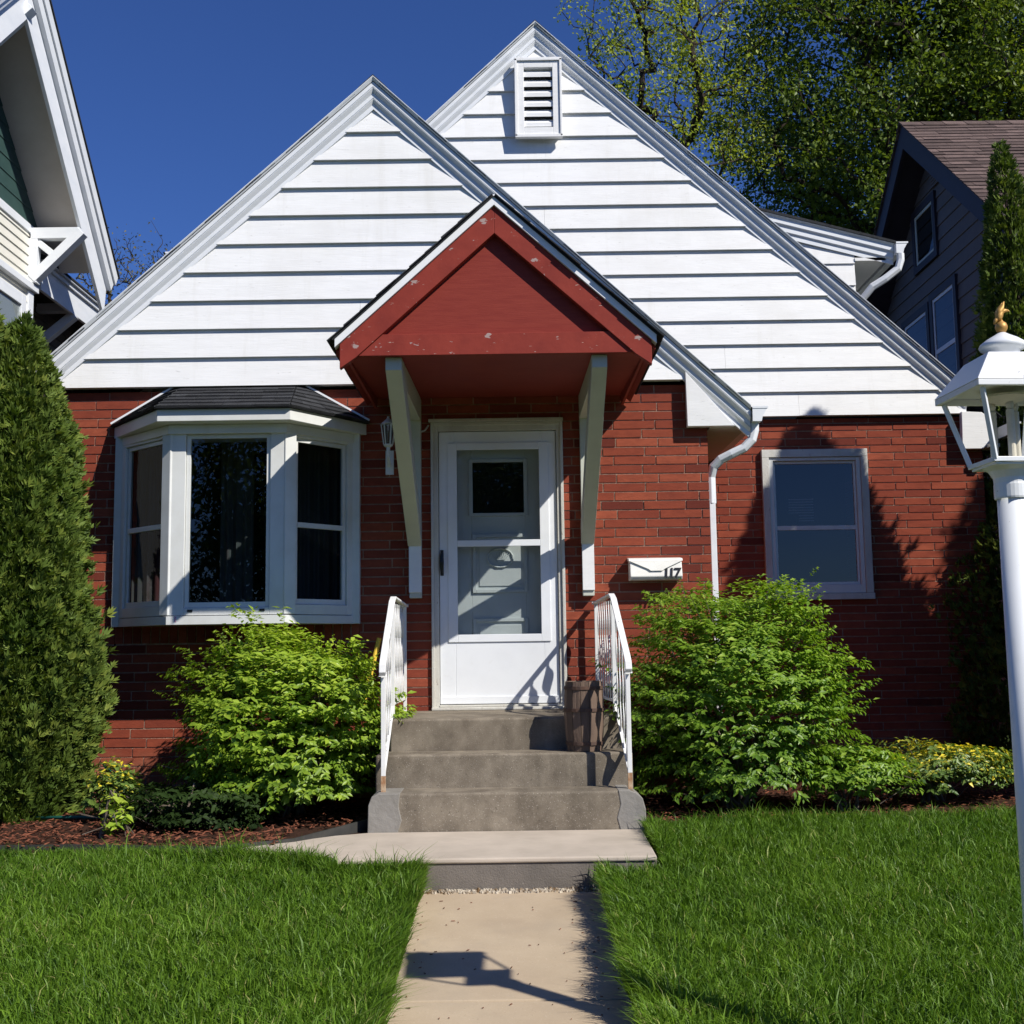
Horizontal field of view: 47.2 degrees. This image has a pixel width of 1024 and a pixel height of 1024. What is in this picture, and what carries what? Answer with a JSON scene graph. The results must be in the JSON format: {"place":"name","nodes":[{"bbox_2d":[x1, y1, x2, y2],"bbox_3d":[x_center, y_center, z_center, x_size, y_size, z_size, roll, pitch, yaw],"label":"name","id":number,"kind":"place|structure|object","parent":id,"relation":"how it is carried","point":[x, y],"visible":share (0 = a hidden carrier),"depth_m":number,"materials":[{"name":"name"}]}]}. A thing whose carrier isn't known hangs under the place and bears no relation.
{"place":"outdoors","nodes":[
{"label":"outdoors","id":0,"kind":"place"},
{"bbox_2d":[386,891,635,1023],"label":"path","id":1,"kind":"structure","parent":0,"point":[497,935],"depth_m":4.89,"materials":[{"name":"beige concrete"}]},
{"bbox_2d":[394,898,631,1018],"bbox_3d":[0.000,1.865,4.616,0.943,0.174,2.408,-1,-7,0],"label":"path debris","id":2,"kind":"object","parent":1,"relation":"on","point":[529,945],"visible":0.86,"depth_m":5.00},
{"bbox_2d":[0,735,1023,1023],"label":"ground","id":3,"kind":"structure","parent":0,"point":[632,889],"depth_m":4.80,"materials":[{"name":"green plant"}]},
{"bbox_2d":[0,0,119,354],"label":"white house","id":4,"kind":"structure","parent":3,"relation":"on","point":[54,231],"depth_m":12.24,"materials":[{"name":"beige paint"}]},
{"bbox_2d":[0,278,26,324],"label":"window","id":5,"kind":"structure","parent":4,"relation":"in","point":[13,304],"depth_m":11.95,"materials":[{"name":"white metal"}]},
{"bbox_2d":[76,218,170,305],"bbox_3d":[-8.746,-1.208,25.321,4.021,11.166,2.696,-1,-7,0],"label":"budding tree","id":6,"kind":"object","parent":3,"relation":"on","point":[110,294],"visible":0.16,"depth_m":25.59,"materials":[{"name":"brown plant"}]},
{"bbox_2d":[0,819,367,853],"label":"bed edging","id":7,"kind":"object","parent":3,"relation":"on","point":[356,827],"visible":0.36,"depth_m":6.52,"materials":[{"name":"black plastic"}]},
{"bbox_2d":[246,829,656,894],"bbox_3d":[-0.416,1.906,6.392,2.355,0.177,0.944,-1,-7,0],"label":"concrete landing","id":8,"kind":"object","parent":3,"relation":"on","point":[508,862],"visible":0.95,"depth_m":6.10,"materials":[{"name":"grey concrete"}]},
{"bbox_2d":[0,772,1015,852],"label":"mulch bed","id":9,"kind":"object","parent":3,"relation":"on","point":[306,830],"visible":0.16,"depth_m":7.60,"materials":[{"name":"brown wood"}]},
{"bbox_2d":[0,301,40,815],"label":"arborvitae","id":10,"kind":"object","parent":9,"relation":"on","point":[6,334],"visible":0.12,"depth_m":7.92,"materials":[{"name":"green plant"}]},
{"bbox_2d":[0,309,119,825],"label":"arborvitae","id":11,"kind":"object","parent":9,"relation":"on","point":[63,691],"visible":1,"depth_m":7.68,"materials":[{"name":"green plant"}]},
{"bbox_2d":[35,765,152,819],"bbox_3d":[-2.637,1.850,7.818,0.878,0.318,0.572,-1,-7,0],"label":"garden hose","id":12,"kind":"object","parent":9,"relation":"on","point":[65,817],"visible":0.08,"depth_m":7.54,"materials":[{"name":"teal"}]},
{"bbox_2d":[79,790,135,838],"bbox_3d":[-2.375,1.806,6.894,0.304,0.344,0.272,3,-7,-28],"label":"leafy seedling","id":13,"kind":"object","parent":9,"relation":"on","point":[121,815],"visible":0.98,"depth_m":6.88,"materials":[{"name":"green plant"}]},
{"bbox_2d":[80,755,153,822],"bbox_3d":[-2.484,1.826,7.502,0.568,0.527,0.397,-1,-7,0],"label":"variegated euonymus","id":14,"kind":"object","parent":9,"relation":"on","point":[104,782],"visible":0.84,"depth_m":7.43,"materials":[{"name":"green plant"}]},
{"bbox_2d":[89,778,279,832],"bbox_3d":[-2.002,1.856,7.220,1.152,0.432,0.733,-1,-7,0],"label":"shade plant","id":15,"kind":"object","parent":9,"relation":"on","point":[191,806],"visible":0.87,"depth_m":7.04,"materials":[{"name":"green plant"}]},
{"bbox_2d":[149,603,417,817],"bbox_3d":[-1.454,1.294,7.724,1.834,1.402,1.418,-1,-7,0],"label":"deciduous shrub","id":16,"kind":"object","parent":9,"relation":"on","point":[286,770],"visible":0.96,"depth_m":7.39,"materials":[{"name":"green plant"}]},
{"bbox_2d":[352,638,380,744],"bbox_3d":[-1.025,1.276,8.209,0.270,0.790,0.033,5,-9,-42],"label":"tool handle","id":17,"kind":"object","parent":16,"relation":"on","point":[377,646],"visible":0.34,"depth_m":8.29,"materials":[{"name":"yellow plastic"}]},
{"bbox_2d":[588,567,881,809],"bbox_3d":[1.452,1.179,7.849,1.872,1.577,1.652,-1,-7,0],"label":"deciduous shrub","id":18,"kind":"object","parent":9,"relation":"on","point":[712,765],"visible":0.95,"depth_m":7.53,"materials":[{"name":"green plant"}]},
{"bbox_2d":[778,738,924,811],"bbox_3d":[2.162,1.702,7.598,0.923,0.482,0.866,-1,-7,0],"label":"spreading shrub","id":19,"kind":"object","parent":9,"relation":"on","point":[877,774],"visible":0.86,"depth_m":7.44,"materials":[{"name":"green plant"}]},
{"bbox_2d":[847,736,1013,802],"bbox_3d":[2.829,1.750,7.971,1.555,0.452,1.022,-1,-7,0],"label":"variegated euonymus","id":20,"kind":"object","parent":9,"relation":"on","point":[962,764],"visible":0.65,"depth_m":7.71,"materials":[{"name":"green plant"}]},
{"bbox_2d":[44,20,1020,801],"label":"brick house","id":21,"kind":"structure","parent":3,"relation":"on","point":[584,322],"depth_m":8.81,"materials":[{"name":"white paint"}]},
{"bbox_2d":[110,386,369,626],"bbox_3d":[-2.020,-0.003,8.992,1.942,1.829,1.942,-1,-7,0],"label":"bay window","id":22,"kind":"structure","parent":21,"relation":"in","point":[244,496],"depth_m":8.47,"materials":[{"name":"white plastic"}]},
{"bbox_2d":[381,416,393,474],"bbox_3d":[-0.912,-0.493,8.678,0.112,0.420,0.170,-1,-7,0],"label":"wall lantern","id":23,"kind":"object","parent":21,"relation":"attached to","point":[389,455],"depth_m":8.66,"materials":[{"name":"white paint"}]},
{"bbox_2d":[439,431,559,704],"bbox_3d":[-0.099,0.396,8.656,0.872,2.015,0.096,-1,-7,0],"label":"storm door","id":24,"kind":"structure","parent":21,"relation":"in","point":[482,668],"depth_m":8.62,"materials":[{"name":"white metal"}]},
{"bbox_2d":[457,449,541,634],"bbox_3d":[-0.099,0.415,8.814,0.871,2.015,0.094,-1,-7,0],"label":"inner door","id":25,"kind":"structure","parent":21,"relation":"in","point":[499,587],"depth_m":8.81,"materials":[{"name":"paint"}]},
{"bbox_2d":[368,708,646,837],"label":"front steps","id":26,"kind":"structure","parent":21,"relation":"attached to","point":[483,770],"depth_m":7.19,"materials":[{"name":"concrete"}]},
{"bbox_2d":[379,596,407,791],"bbox_3d":[-0.774,1.160,7.761,0.046,1.192,1.517,-1,-7,0],"label":"railing","id":27,"kind":"object","parent":26,"relation":"on","point":[393,655],"visible":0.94,"depth_m":7.53,"materials":[{"name":"white metal"}]},
{"bbox_2d":[563,681,604,751],"bbox_3d":[0.453,1.278,7.364,0.261,0.428,0.261,-1,-7,0],"label":"barrel planter","id":28,"kind":"object","parent":26,"relation":"on","point":[584,709],"visible":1,"depth_m":7.26,"materials":[{"name":"brown wood"}]},
{"bbox_2d":[592,593,632,788],"bbox_3d":[0.658,1.140,7.762,0.047,1.192,1.521,0,-7,-3],"label":"railing","id":29,"kind":"object","parent":26,"relation":"on","point":[615,623],"visible":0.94,"depth_m":7.53,"materials":[{"name":"white metal"}]},
{"bbox_2d":[627,557,682,580],"bbox_3d":[1.047,0.413,8.575,0.392,0.171,0.160,-1,-7,0],"label":"mailbox","id":30,"kind":"object","parent":21,"relation":"attached to","point":[654,569],"visible":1,"depth_m":8.52,"materials":[{"name":"white metal"}]},
{"bbox_2d":[760,448,875,600],"bbox_3d":[2.687,0.126,10.508,0.950,1.330,0.405,-1,-7,0],"label":"window","id":31,"kind":"structure","parent":21,"relation":"in","point":[805,527],"depth_m":10.65,"materials":[{"name":"paint"}]},
{"bbox_2d":[553,0,804,190],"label":"sparse tree","id":32,"kind":"object","parent":3,"relation":"on","point":[700,105],"visible":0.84,"depth_m":22.06,"materials":[{"name":"green plant"}]},
{"bbox_2d":[698,40,911,231],"bbox_3d":[7.090,-3.433,26.629,6.047,15.454,4.777,-1,-7,0],"label":"leafy tree","id":33,"kind":"object","parent":3,"relation":"on","point":[758,180],"visible":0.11,"depth_m":26.60,"materials":[{"name":"green plant"}]},
{"bbox_2d":[689,0,1023,234],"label":"leafy tree","id":34,"kind":"object","parent":3,"relation":"on","point":[975,76],"visible":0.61,"depth_m":22.55,"materials":[{"name":"green plant"}]},
{"bbox_2d":[867,120,1023,729],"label":"grey house","id":35,"kind":"structure","parent":3,"relation":"on","point":[935,193],"depth_m":15.95,"materials":[{"name":"paint"}]},
{"bbox_2d":[901,302,930,353],"bbox_3d":[5.872,-2.070,16.880,0.100,1.630,1.120,-1,-7,0],"label":"window","id":36,"kind":"structure","parent":35,"relation":"in","point":[923,311],"depth_m":16.65,"materials":[{"name":"blue paint"}]},
{"bbox_2d":[911,190,938,275],"bbox_3d":[5.846,-3.916,16.540,0.100,0.920,0.920,-1,-7,0],"label":"window","id":37,"kind":"structure","parent":35,"relation":"in","point":[931,200],"depth_m":16.47,"materials":[{"name":"blue paint"}]},
{"bbox_2d":[928,273,962,372],"bbox_3d":[5.869,-2.231,15.792,0.100,1.700,0.980,-1,-7,0],"label":"window","id":38,"kind":"structure","parent":35,"relation":"in","point":[951,283],"depth_m":15.62,"materials":[{"name":"blue paint"}]},
{"bbox_2d":[928,139,1023,768],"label":"arborvitae","id":39,"kind":"object","parent":3,"relation":"on","point":[1011,185],"visible":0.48,"depth_m":10.38,"materials":[{"name":"green plant"}]},
{"bbox_2d":[935,302,1023,930],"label":"lamp post","id":40,"kind":"object","parent":3,"relation":"on","point":[990,379],"visible":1,"depth_m":3.48,"materials":[{"name":"white metal"}]},
{"bbox_2d":[51,0,1020,303],"label":"sky","id":41,"kind":"structure","parent":0,"point":[181,104],"materials":[{"name":"blue"}]}
]}

